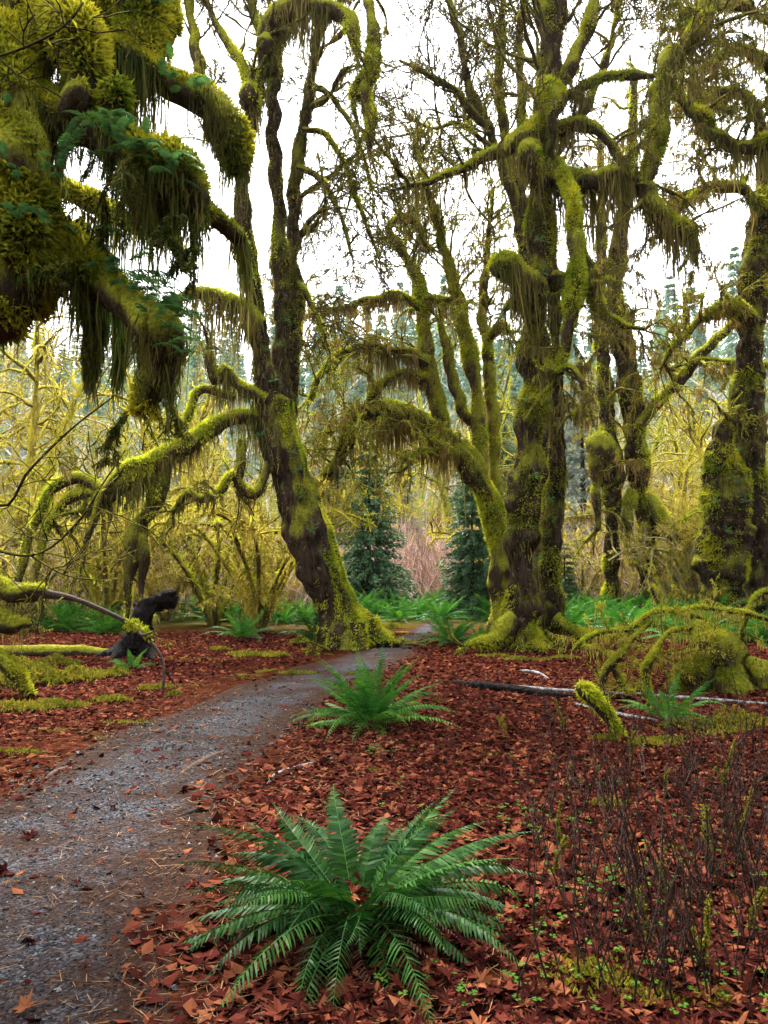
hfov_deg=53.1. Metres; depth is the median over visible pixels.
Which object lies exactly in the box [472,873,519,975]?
bare shrub
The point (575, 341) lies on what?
conifer tree
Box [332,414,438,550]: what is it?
mossy maple
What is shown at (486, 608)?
sword fern
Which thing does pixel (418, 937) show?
maple leaf
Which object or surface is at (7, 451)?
bare alder
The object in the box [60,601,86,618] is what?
sword fern
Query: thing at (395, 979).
maple leaf
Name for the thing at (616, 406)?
conifer tree
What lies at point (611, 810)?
bare shrub
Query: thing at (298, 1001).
maple leaf
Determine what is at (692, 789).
bare shrub
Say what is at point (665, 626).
sword fern
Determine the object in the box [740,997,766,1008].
maple leaf
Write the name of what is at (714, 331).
conifer tree
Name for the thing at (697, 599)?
sword fern
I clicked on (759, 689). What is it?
bare shrub
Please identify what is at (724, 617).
sword fern
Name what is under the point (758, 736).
bare shrub
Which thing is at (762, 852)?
bare shrub
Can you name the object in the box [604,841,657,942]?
bare shrub
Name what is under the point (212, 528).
vine maple
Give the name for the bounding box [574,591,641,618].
sword fern
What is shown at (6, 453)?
conifer tree
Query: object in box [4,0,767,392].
sky
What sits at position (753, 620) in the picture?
sword fern
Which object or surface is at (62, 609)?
sword fern
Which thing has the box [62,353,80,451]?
conifer tree
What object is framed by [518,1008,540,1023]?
maple leaf
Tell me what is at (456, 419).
conifer tree
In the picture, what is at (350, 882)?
maple leaf
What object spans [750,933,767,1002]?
bare shrub
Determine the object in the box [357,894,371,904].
maple leaf
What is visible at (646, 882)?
bare shrub
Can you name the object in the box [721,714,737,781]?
bare shrub
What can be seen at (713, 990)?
maple leaf
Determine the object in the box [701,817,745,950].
bare shrub
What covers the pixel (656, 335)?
conifer tree
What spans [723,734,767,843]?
bare shrub
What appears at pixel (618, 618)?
sword fern
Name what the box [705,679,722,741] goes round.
bare shrub
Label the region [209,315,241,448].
conifer tree
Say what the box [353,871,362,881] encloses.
maple leaf
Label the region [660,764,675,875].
bare shrub
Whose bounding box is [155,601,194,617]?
sword fern
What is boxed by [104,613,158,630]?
sword fern
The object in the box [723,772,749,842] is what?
bare shrub
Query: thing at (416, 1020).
maple leaf
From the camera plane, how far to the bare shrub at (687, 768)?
4.49 m
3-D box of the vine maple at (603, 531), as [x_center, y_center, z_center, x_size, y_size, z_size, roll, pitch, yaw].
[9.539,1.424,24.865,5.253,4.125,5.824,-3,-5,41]
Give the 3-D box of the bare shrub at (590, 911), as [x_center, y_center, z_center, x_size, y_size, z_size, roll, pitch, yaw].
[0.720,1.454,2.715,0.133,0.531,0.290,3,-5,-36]
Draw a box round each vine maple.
[0,420,236,620]
[0,487,162,614]
[0,502,122,617]
[36,527,83,581]
[52,481,269,620]
[59,550,180,607]
[91,486,283,626]
[117,490,268,596]
[134,456,376,631]
[206,538,301,602]
[238,524,352,607]
[406,499,577,597]
[561,506,639,601]
[563,522,674,598]
[568,493,704,604]
[594,482,703,605]
[645,482,702,569]
[657,501,702,585]
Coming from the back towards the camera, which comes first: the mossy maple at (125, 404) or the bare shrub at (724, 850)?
the mossy maple at (125, 404)
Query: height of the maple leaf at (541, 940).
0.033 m
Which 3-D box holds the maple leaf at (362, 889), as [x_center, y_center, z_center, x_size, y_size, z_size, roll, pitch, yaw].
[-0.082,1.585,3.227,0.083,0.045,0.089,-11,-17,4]
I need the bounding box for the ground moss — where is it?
[0,623,767,1009]
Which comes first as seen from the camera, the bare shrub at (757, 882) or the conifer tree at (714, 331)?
the bare shrub at (757, 882)
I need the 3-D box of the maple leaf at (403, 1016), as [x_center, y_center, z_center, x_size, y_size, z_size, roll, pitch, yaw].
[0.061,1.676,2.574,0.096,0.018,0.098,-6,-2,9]
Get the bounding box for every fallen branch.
[176,807,215,816]
[267,757,332,784]
[520,669,548,678]
[520,685,766,704]
[574,702,658,721]
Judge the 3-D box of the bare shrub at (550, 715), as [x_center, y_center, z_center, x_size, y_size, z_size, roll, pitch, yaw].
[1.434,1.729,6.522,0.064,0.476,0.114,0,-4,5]
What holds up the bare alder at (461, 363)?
on the forest floor
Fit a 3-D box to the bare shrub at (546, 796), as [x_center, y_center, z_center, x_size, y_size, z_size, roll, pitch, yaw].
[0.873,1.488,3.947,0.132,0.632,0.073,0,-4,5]
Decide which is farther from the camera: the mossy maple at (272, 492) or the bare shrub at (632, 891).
the mossy maple at (272, 492)
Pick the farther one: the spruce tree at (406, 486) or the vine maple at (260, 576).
the spruce tree at (406, 486)
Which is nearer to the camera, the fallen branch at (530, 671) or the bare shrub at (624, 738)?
the bare shrub at (624, 738)
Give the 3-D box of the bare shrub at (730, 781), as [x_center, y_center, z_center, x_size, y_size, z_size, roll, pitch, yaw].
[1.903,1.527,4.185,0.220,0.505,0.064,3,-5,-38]
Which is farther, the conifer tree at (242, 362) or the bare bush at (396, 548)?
the conifer tree at (242, 362)
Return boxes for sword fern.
[26,596,97,631]
[33,599,120,630]
[33,601,68,621]
[52,600,123,631]
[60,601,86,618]
[65,605,131,634]
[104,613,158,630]
[110,648,155,670]
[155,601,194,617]
[173,596,225,619]
[177,784,542,1023]
[180,594,195,611]
[182,594,239,622]
[196,603,279,641]
[201,596,250,622]
[238,598,304,619]
[269,595,309,624]
[269,608,325,641]
[283,598,315,622]
[288,641,460,740]
[290,599,314,611]
[349,584,391,614]
[353,587,398,617]
[358,594,380,615]
[372,588,430,623]
[374,588,422,612]
[383,593,438,620]
[399,597,439,614]
[413,612,483,645]
[414,596,476,622]
[419,586,453,608]
[444,594,486,615]
[452,592,491,620]
[459,618,491,642]
[564,595,588,618]
[564,597,614,628]
[566,593,606,616]
[569,598,605,626]
[570,596,624,621]
[572,583,621,611]
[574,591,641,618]
[584,603,666,632]
[587,600,639,628]
[612,587,660,614]
[615,670,722,725]
[621,602,667,627]
[622,595,685,628]
[638,596,686,615]
[642,610,739,640]
[646,591,747,641]
[650,600,695,628]
[666,596,698,606]
[666,597,695,618]
[683,595,766,607]
[684,604,753,631]
[721,610,767,646]
[731,609,767,641]
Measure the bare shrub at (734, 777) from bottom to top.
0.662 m
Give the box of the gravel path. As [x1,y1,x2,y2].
[0,622,438,1023]
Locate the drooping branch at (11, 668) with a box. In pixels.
[0,573,175,697]
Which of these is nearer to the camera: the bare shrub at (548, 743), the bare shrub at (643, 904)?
the bare shrub at (643, 904)
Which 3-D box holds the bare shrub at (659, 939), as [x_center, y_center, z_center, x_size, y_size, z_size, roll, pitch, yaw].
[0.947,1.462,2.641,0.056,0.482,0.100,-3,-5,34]
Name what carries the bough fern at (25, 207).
attached to the maple tree at (92, 55)
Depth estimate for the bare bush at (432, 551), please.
32.55 m
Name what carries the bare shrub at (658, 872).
on the forest floor
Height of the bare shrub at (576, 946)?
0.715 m
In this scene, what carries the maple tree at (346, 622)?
on the forest floor
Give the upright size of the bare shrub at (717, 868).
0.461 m
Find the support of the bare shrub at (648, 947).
on the forest floor
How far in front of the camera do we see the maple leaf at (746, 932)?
3.07 m
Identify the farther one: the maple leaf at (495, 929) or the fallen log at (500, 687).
the fallen log at (500, 687)
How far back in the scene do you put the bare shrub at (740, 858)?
3.35 m
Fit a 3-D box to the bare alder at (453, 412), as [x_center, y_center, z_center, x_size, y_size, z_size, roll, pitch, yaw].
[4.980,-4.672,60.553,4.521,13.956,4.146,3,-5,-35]
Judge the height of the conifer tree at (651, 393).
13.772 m
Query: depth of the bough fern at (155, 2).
5.82 m
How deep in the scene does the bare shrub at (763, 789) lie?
3.72 m
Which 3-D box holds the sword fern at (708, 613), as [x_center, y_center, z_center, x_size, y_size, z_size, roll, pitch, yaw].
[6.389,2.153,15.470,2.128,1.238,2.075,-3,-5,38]
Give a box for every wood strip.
[45,766,67,777]
[179,750,222,773]
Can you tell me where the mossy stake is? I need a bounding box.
[573,679,628,739]
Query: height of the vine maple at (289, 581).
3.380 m
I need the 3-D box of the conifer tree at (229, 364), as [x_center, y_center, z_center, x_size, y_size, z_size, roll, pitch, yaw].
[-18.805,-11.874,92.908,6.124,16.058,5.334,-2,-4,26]
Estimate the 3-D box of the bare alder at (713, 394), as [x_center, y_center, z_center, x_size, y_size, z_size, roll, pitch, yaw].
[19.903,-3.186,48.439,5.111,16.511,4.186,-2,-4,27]
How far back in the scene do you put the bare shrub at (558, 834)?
4.16 m
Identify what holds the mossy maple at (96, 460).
on the forest floor
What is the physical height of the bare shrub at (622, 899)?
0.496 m
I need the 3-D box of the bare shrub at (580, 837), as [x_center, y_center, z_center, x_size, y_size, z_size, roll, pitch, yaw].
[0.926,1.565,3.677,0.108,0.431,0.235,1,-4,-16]
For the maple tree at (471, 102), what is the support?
on the forest floor
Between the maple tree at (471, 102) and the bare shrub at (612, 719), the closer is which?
the bare shrub at (612, 719)
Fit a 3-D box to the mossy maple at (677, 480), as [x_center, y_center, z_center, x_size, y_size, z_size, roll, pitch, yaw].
[11.903,-0.825,32.222,7.950,9.486,5.689,-1,-4,20]
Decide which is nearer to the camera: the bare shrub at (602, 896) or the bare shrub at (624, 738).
the bare shrub at (602, 896)
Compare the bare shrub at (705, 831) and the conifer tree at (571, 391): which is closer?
the bare shrub at (705, 831)
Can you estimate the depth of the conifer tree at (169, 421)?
79.16 m
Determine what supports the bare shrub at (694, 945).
on the forest floor
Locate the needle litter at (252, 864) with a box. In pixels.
[0,670,767,1023]
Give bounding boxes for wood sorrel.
[366,736,767,1013]
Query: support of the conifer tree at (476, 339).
on the forest floor
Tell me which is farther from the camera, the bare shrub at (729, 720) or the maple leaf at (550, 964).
the bare shrub at (729, 720)
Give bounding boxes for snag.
[94,588,178,659]
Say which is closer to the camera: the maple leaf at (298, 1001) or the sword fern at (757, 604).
the maple leaf at (298, 1001)
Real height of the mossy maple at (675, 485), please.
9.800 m
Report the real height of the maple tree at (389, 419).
14.748 m
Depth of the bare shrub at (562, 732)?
5.64 m
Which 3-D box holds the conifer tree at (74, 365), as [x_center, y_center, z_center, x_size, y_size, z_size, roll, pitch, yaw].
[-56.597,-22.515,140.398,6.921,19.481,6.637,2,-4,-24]
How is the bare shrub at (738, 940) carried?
on the forest floor
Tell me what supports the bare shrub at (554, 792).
on the forest floor
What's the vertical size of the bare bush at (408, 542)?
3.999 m
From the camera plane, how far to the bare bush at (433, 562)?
28.30 m
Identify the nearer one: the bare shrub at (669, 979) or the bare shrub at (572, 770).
the bare shrub at (669, 979)
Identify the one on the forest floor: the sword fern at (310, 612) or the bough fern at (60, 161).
the sword fern at (310, 612)
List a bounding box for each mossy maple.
[0,300,114,601]
[0,306,223,596]
[0,308,138,537]
[0,395,171,587]
[58,338,272,573]
[134,429,240,530]
[176,392,306,539]
[250,382,385,516]
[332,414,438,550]
[368,397,469,546]
[382,317,522,549]
[448,417,516,504]
[507,417,624,539]
[513,320,712,596]
[570,372,717,525]
[585,374,730,534]
[625,343,767,504]
[635,336,767,503]
[647,417,767,512]
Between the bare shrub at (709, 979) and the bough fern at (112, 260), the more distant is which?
the bough fern at (112, 260)
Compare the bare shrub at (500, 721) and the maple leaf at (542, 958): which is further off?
the bare shrub at (500, 721)
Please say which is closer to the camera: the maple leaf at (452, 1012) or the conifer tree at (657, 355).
the maple leaf at (452, 1012)
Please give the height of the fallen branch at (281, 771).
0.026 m
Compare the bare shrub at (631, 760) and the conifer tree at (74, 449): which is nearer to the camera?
the bare shrub at (631, 760)
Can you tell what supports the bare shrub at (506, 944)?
on the forest floor
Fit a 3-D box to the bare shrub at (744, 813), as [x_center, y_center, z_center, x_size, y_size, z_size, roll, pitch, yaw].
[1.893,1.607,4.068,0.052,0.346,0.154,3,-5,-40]
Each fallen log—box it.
[0,644,106,656]
[451,680,578,698]
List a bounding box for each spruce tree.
[271,375,346,536]
[326,460,365,548]
[334,444,425,608]
[379,442,428,578]
[427,481,490,619]
[438,383,515,555]
[559,543,585,609]
[561,356,635,599]
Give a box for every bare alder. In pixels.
[0,384,35,519]
[3,350,45,490]
[28,370,90,548]
[68,381,104,506]
[101,387,141,477]
[128,360,149,493]
[148,392,185,499]
[179,398,229,525]
[196,344,249,490]
[227,404,267,514]
[262,466,272,526]
[334,367,367,476]
[406,340,431,520]
[421,369,470,531]
[454,346,483,418]
[614,393,647,482]
[657,400,679,511]
[665,337,727,500]
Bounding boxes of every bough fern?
[0,141,21,180]
[0,202,51,226]
[2,93,12,101]
[37,151,67,179]
[56,115,124,164]
[62,108,135,138]
[64,224,121,253]
[86,255,120,271]
[96,107,138,143]
[103,133,198,161]
[104,252,181,296]
[127,274,195,320]
[132,117,165,160]
[133,291,211,335]
[148,147,204,189]
[151,0,174,6]
[152,323,208,362]
[157,43,177,80]
[168,75,211,93]
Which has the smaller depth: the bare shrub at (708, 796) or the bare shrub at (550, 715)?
the bare shrub at (708, 796)
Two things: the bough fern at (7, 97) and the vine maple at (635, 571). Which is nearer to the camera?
the bough fern at (7, 97)
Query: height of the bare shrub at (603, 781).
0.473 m
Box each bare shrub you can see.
[425,743,439,787]
[439,740,449,792]
[443,731,458,765]
[453,707,461,752]
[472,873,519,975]
[475,885,524,1000]
[484,706,491,762]
[496,714,508,748]
[504,748,540,848]
[513,791,545,856]
[513,799,530,906]
[516,870,573,1001]
[520,770,579,978]
[521,755,529,793]
[522,782,557,885]
[524,726,580,822]
[524,837,536,909]
[525,820,580,950]
[532,763,565,989]
[533,857,587,974]
[533,900,579,998]
[534,772,570,851]
[535,695,571,786]
[536,672,546,748]
[540,672,547,733]
[540,756,558,824]
[541,689,547,722]
[541,701,575,769]
[541,706,560,753]
[542,745,566,860]
[543,841,621,1009]
[546,773,559,859]
[548,824,603,992]
[549,686,557,738]
[549,719,562,818]
[551,705,586,797]
[552,716,586,811]
[552,813,580,871]
[554,698,568,731]
[555,800,561,844]
[556,757,588,878]
[556,789,590,882]
[557,715,567,780]
[560,678,571,749]
[562,764,612,875]
[566,756,576,779]
[568,768,589,845]
[569,773,600,850]
[570,889,615,982]
[572,751,592,913]
[572,793,596,939]
[572,826,606,957]
[576,753,597,907]
[579,786,621,925]
[582,877,613,987]
[583,708,614,789]
[583,847,633,960]
[584,693,596,774]
[584,720,613,828]
[584,745,616,816]
[584,822,609,951]
[588,768,618,837]
[588,832,667,973]
[589,701,598,773]
[590,715,600,770]
[590,753,611,833]
[590,781,609,839]
[591,781,625,926]
[592,777,660,950]
[593,748,628,912]
[593,762,619,866]
[594,859,635,978]
[595,758,636,878]
[597,881,628,987]
[598,750,626,858]
[599,681,616,753]
[600,759,638,886]
[602,720,641,808]
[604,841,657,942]
[606,708,616,781]
[606,749,669,893]
[607,764,649,889]
[607,883,630,971]
[608,762,630,941]
[610,734,629,851]
[610,835,678,1001]
[611,692,668,805]
[611,799,640,861]
[611,814,629,962]
[611,814,685,1006]
[614,794,639,926]
[615,852,657,959]
[617,712,634,802]
[618,783,659,899]
[618,884,646,981]
[618,906,673,999]
[619,714,639,801]
[619,763,661,939]
[619,849,652,944]
[619,907,668,991]
[620,718,667,860]
[621,890,660,976]
[622,802,667,995]
[623,762,670,865]
[623,773,691,927]
[625,781,668,903]
[625,833,648,910]
[626,704,652,765]
[628,729,637,775]
[629,715,673,816]
[632,670,643,764]
[632,722,685,911]
[633,872,669,1004]
[636,842,719,985]
[638,806,691,953]
[641,879,698,1014]
[645,852,687,990]
[646,688,670,734]
[646,869,666,996]
[648,683,669,734]
[648,791,732,971]
[648,803,689,883]
[649,816,682,911]
[650,855,664,914]
[652,703,673,748]
[652,858,668,915]
[654,856,670,949]
[655,680,672,748]
[656,701,668,756]
[659,781,725,914]
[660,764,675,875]
[661,869,686,944]
[662,718,705,820]
[663,755,672,788]
[664,727,675,801]
[664,830,686,984]
[664,839,699,925]
[666,641,681,707]
[666,813,689,862]
[667,701,704,787]
[667,786,716,917]
[668,713,694,807]
[668,720,701,856]
[668,736,708,820]
[670,738,691,849]
[673,855,726,993]
[674,700,726,798]
[675,772,709,949]
[675,845,740,949]
[677,867,692,980]
[680,706,702,757]
[680,718,698,803]
[680,798,724,991]
[682,733,706,905]
[682,745,706,867]
[683,732,719,802]
[684,840,706,916]
[685,872,705,976]
[685,886,711,998]
[686,847,719,985]
[687,856,735,978]
[689,749,759,863]
[689,765,703,817]
[689,777,717,917]
[690,741,734,843]
[690,894,712,970]
[691,807,730,899]
[692,770,758,885]
[694,769,754,897]
[699,715,710,783]
[699,803,712,877]
[700,780,716,883]
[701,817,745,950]
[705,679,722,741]
[705,796,716,885]
[707,769,717,864]
[708,653,720,729]
[708,712,737,856]
[708,828,731,899]
[710,735,719,788]
[710,776,751,854]
[711,748,737,807]
[713,736,738,792]
[713,774,733,835]
[714,719,735,776]
[714,735,743,791]
[714,802,725,876]
[715,639,737,723]
[715,757,767,849]
[718,781,742,893]
[718,792,744,887]
[719,787,736,877]
[720,832,767,980]
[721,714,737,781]
[721,805,741,887]
[723,693,747,745]
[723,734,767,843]
[723,768,765,871]
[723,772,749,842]
[724,800,753,866]
[725,672,735,731]
[725,713,757,859]
[726,680,759,742]
[726,750,746,829]
[727,790,764,898]
[729,678,742,735]
[729,878,767,987]
[730,781,767,856]
[730,785,753,835]
[731,723,749,840]
[734,689,748,774]
[735,813,766,957]
[735,865,754,990]
[739,731,743,794]
[740,741,766,824]
[740,760,764,837]
[740,876,759,955]
[741,814,767,929]
[742,765,767,815]
[742,773,767,908]
[743,815,765,868]
[743,843,767,920]
[744,702,766,759]
[744,745,763,823]
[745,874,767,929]
[748,771,766,850]
[748,795,767,896]
[749,799,767,886]
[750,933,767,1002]
[752,805,767,885]
[754,661,762,711]
[754,712,767,757]
[759,665,767,771]
[761,966,767,997]
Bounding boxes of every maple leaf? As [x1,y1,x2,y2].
[12,989,36,1012]
[231,950,251,959]
[250,983,271,1002]
[261,996,288,1020]
[265,1018,288,1023]
[271,950,292,959]
[276,1002,296,1014]
[282,988,306,1007]
[284,928,300,947]
[296,998,315,1013]
[300,1014,326,1023]
[323,946,344,959]
[329,974,354,995]
[336,955,359,972]
[336,1009,358,1023]
[345,878,357,887]
[349,885,362,899]
[350,987,368,1001]
[350,991,373,1001]
[351,894,359,900]
[352,995,368,1012]
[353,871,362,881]
[354,953,376,960]
[355,884,373,893]
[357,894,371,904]
[359,930,378,945]
[368,980,378,1002]
[377,899,394,905]
[378,999,399,1021]
[382,887,402,904]
[385,970,404,988]
[399,1005,414,1018]
[405,968,423,979]
[411,1010,421,1023]
[413,930,429,942]
[413,998,432,1014]
[423,1019,437,1023]
[424,924,446,942]
[426,958,444,967]
[435,966,458,980]
[439,1005,457,1018]
[449,923,468,931]
[459,995,478,1007]
[461,959,487,981]
[466,1010,493,1023]
[474,967,497,990]
[475,997,493,1020]
[477,923,497,941]
[488,951,500,962]
[491,1017,507,1023]
[510,954,534,966]
[513,996,534,1006]
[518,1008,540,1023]
[519,975,542,1000]
[520,934,544,950]
[523,908,547,916]
[529,953,546,966]
[536,934,555,950]
[537,993,554,1013]
[537,1003,561,1009]
[538,936,564,948]
[541,895,561,904]
[542,961,557,972]
[545,898,560,914]
[546,980,570,994]
[552,922,569,930]
[553,953,573,965]
[562,918,586,934]
[585,975,610,989]
[585,997,604,1018]
[593,984,619,1011]
[600,979,625,996]
[609,1017,625,1023]
[614,1015,634,1023]
[621,990,641,1002]
[636,968,652,985]
[641,959,659,976]
[651,998,675,1013]
[668,951,686,966]
[672,984,693,994]
[682,1013,697,1023]
[688,994,704,1016]
[697,924,719,934]
[699,972,719,987]
[704,983,718,995]
[709,1014,728,1023]
[720,957,740,965]
[726,987,744,1007]
[738,950,766,964]
[739,977,761,998]
[739,995,763,1010]
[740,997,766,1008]
[744,927,763,937]
[754,1012,767,1023]
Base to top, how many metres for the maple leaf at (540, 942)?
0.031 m
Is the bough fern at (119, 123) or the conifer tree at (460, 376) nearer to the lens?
the bough fern at (119, 123)
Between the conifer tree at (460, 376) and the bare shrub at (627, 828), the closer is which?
the bare shrub at (627, 828)
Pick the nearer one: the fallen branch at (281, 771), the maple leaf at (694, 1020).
the maple leaf at (694, 1020)
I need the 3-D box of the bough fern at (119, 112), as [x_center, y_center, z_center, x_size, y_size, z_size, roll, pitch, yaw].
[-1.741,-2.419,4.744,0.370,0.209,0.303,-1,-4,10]
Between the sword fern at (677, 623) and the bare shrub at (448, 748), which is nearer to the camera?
the bare shrub at (448, 748)
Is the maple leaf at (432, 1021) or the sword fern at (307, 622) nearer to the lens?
the maple leaf at (432, 1021)
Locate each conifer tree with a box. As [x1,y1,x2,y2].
[0,341,40,497]
[0,344,17,470]
[12,336,30,418]
[28,322,46,393]
[37,344,79,463]
[39,345,57,433]
[58,410,81,490]
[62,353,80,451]
[70,337,80,389]
[73,362,113,476]
[76,363,88,434]
[81,383,110,467]
[103,344,131,425]
[103,354,115,415]
[103,388,144,502]
[114,354,150,453]
[150,278,160,404]
[152,312,190,469]
[156,374,184,497]
[170,330,224,503]
[184,309,206,406]
[198,329,219,418]
[199,381,228,493]
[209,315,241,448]
[215,349,237,468]
[222,381,264,505]
[231,328,247,405]
[237,354,247,405]
[246,401,263,480]
[248,296,302,466]
[297,356,311,441]
[300,318,339,441]
[321,285,358,453]
[335,317,360,411]
[339,296,358,399]
[347,338,367,442]
[360,310,402,469]
[386,282,415,401]
[390,308,400,399]
[396,323,425,404]
[397,290,423,408]
[420,259,470,481]
[421,319,448,415]
[426,310,436,405]
[427,414,466,525]
[456,358,466,387]
[462,378,470,430]
[466,332,483,395]
[470,302,517,445]
[500,342,523,468]
[563,319,582,393]
[563,329,589,453]
[565,431,588,500]
[566,353,578,467]
[581,304,617,429]
[611,295,640,410]
[612,374,622,450]
[637,352,646,373]
[644,370,675,491]
[648,275,704,460]
[648,300,662,365]
[649,324,668,422]
[650,315,663,380]
[681,276,716,410]
[684,323,718,453]
[684,382,710,485]
[708,246,767,465]
[710,324,726,390]
[712,344,726,407]
[763,329,767,410]
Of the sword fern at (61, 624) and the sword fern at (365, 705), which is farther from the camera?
the sword fern at (61, 624)
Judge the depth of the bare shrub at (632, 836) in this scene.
3.35 m
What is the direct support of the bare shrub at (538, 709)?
on the forest floor
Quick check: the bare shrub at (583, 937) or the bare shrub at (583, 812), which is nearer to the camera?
the bare shrub at (583, 937)
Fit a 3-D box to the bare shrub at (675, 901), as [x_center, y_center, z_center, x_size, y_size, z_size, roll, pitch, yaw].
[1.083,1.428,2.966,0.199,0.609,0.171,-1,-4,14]
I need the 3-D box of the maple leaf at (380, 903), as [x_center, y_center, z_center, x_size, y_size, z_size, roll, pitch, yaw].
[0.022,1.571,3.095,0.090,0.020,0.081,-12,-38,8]
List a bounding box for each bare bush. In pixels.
[0,517,156,615]
[10,529,138,618]
[44,496,237,608]
[97,543,242,606]
[111,505,342,620]
[186,509,393,606]
[208,538,379,613]
[272,526,419,583]
[275,519,415,600]
[296,537,424,601]
[335,491,478,600]
[336,505,425,592]
[350,507,447,596]
[372,513,575,595]
[373,535,449,587]
[383,499,478,590]
[393,519,485,598]
[393,533,451,599]
[400,529,450,588]
[402,522,566,594]
[409,507,580,579]
[424,524,588,587]
[454,485,702,609]
[561,526,666,597]
[574,509,666,596]
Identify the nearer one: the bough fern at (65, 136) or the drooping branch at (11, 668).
the bough fern at (65, 136)
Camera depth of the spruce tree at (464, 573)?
21.70 m
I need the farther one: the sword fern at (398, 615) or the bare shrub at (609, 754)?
the sword fern at (398, 615)
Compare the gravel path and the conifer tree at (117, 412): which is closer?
the gravel path
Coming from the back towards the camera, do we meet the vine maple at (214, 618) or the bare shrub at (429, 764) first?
the vine maple at (214, 618)
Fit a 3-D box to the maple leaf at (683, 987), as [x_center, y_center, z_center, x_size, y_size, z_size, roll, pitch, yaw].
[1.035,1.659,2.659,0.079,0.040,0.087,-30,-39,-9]
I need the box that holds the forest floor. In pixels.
[0,438,767,1023]
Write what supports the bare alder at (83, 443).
on the forest floor
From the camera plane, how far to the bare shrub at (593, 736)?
5.43 m
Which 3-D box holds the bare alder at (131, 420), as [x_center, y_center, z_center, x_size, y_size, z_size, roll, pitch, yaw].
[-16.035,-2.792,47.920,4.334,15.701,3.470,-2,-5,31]
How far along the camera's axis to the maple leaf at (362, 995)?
2.62 m
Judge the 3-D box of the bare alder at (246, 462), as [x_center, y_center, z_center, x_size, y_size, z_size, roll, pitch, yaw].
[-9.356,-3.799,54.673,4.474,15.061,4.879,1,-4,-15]
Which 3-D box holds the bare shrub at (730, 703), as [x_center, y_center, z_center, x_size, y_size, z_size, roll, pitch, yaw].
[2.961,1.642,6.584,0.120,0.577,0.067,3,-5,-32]
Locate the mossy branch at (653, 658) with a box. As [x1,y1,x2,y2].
[543,548,767,704]
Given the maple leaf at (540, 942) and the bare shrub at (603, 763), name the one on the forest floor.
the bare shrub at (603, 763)
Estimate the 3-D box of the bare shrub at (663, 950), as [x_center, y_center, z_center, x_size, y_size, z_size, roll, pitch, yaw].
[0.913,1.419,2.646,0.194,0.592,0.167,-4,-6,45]
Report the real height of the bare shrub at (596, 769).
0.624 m
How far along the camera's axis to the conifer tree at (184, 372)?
90.22 m
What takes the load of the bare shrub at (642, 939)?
on the forest floor
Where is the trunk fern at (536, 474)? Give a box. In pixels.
[529,468,541,478]
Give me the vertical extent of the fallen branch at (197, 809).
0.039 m
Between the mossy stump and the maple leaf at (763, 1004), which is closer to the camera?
the maple leaf at (763, 1004)
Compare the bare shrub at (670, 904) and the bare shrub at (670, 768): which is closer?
the bare shrub at (670, 904)
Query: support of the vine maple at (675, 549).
on the forest floor
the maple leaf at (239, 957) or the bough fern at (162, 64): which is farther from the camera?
the bough fern at (162, 64)
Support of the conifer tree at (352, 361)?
on the forest floor
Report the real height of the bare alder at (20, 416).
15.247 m
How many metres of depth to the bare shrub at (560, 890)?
2.98 m
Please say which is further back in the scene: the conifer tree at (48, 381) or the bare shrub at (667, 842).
the conifer tree at (48, 381)
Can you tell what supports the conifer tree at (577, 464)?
on the forest floor
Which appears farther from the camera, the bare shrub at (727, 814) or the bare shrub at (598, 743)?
the bare shrub at (598, 743)
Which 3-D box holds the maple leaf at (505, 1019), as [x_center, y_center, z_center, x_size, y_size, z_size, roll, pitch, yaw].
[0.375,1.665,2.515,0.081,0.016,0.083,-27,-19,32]
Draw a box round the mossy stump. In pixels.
[663,619,767,695]
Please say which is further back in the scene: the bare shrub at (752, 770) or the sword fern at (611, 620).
the sword fern at (611, 620)
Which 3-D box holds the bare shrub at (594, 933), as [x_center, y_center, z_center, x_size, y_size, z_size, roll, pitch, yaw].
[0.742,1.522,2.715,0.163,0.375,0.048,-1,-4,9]
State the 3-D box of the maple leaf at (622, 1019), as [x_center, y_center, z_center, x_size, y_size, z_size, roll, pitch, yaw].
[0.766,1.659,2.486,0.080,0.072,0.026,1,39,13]
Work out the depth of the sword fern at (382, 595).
23.03 m
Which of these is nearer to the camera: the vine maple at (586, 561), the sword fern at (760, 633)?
the sword fern at (760, 633)
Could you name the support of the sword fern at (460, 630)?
on the forest floor
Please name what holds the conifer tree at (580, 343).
on the forest floor
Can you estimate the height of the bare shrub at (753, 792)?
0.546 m
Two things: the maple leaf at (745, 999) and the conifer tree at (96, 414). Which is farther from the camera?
the conifer tree at (96, 414)
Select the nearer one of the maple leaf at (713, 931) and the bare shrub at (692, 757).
the maple leaf at (713, 931)
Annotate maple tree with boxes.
[0,0,266,638]
[0,0,439,657]
[242,48,586,625]
[338,0,767,654]
[350,0,676,593]
[557,52,767,608]
[561,127,671,604]
[623,0,767,636]
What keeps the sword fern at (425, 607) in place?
on the forest floor
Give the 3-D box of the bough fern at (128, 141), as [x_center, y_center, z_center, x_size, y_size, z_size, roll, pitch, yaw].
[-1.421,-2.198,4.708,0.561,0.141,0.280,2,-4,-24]
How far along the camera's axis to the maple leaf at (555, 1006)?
2.57 m

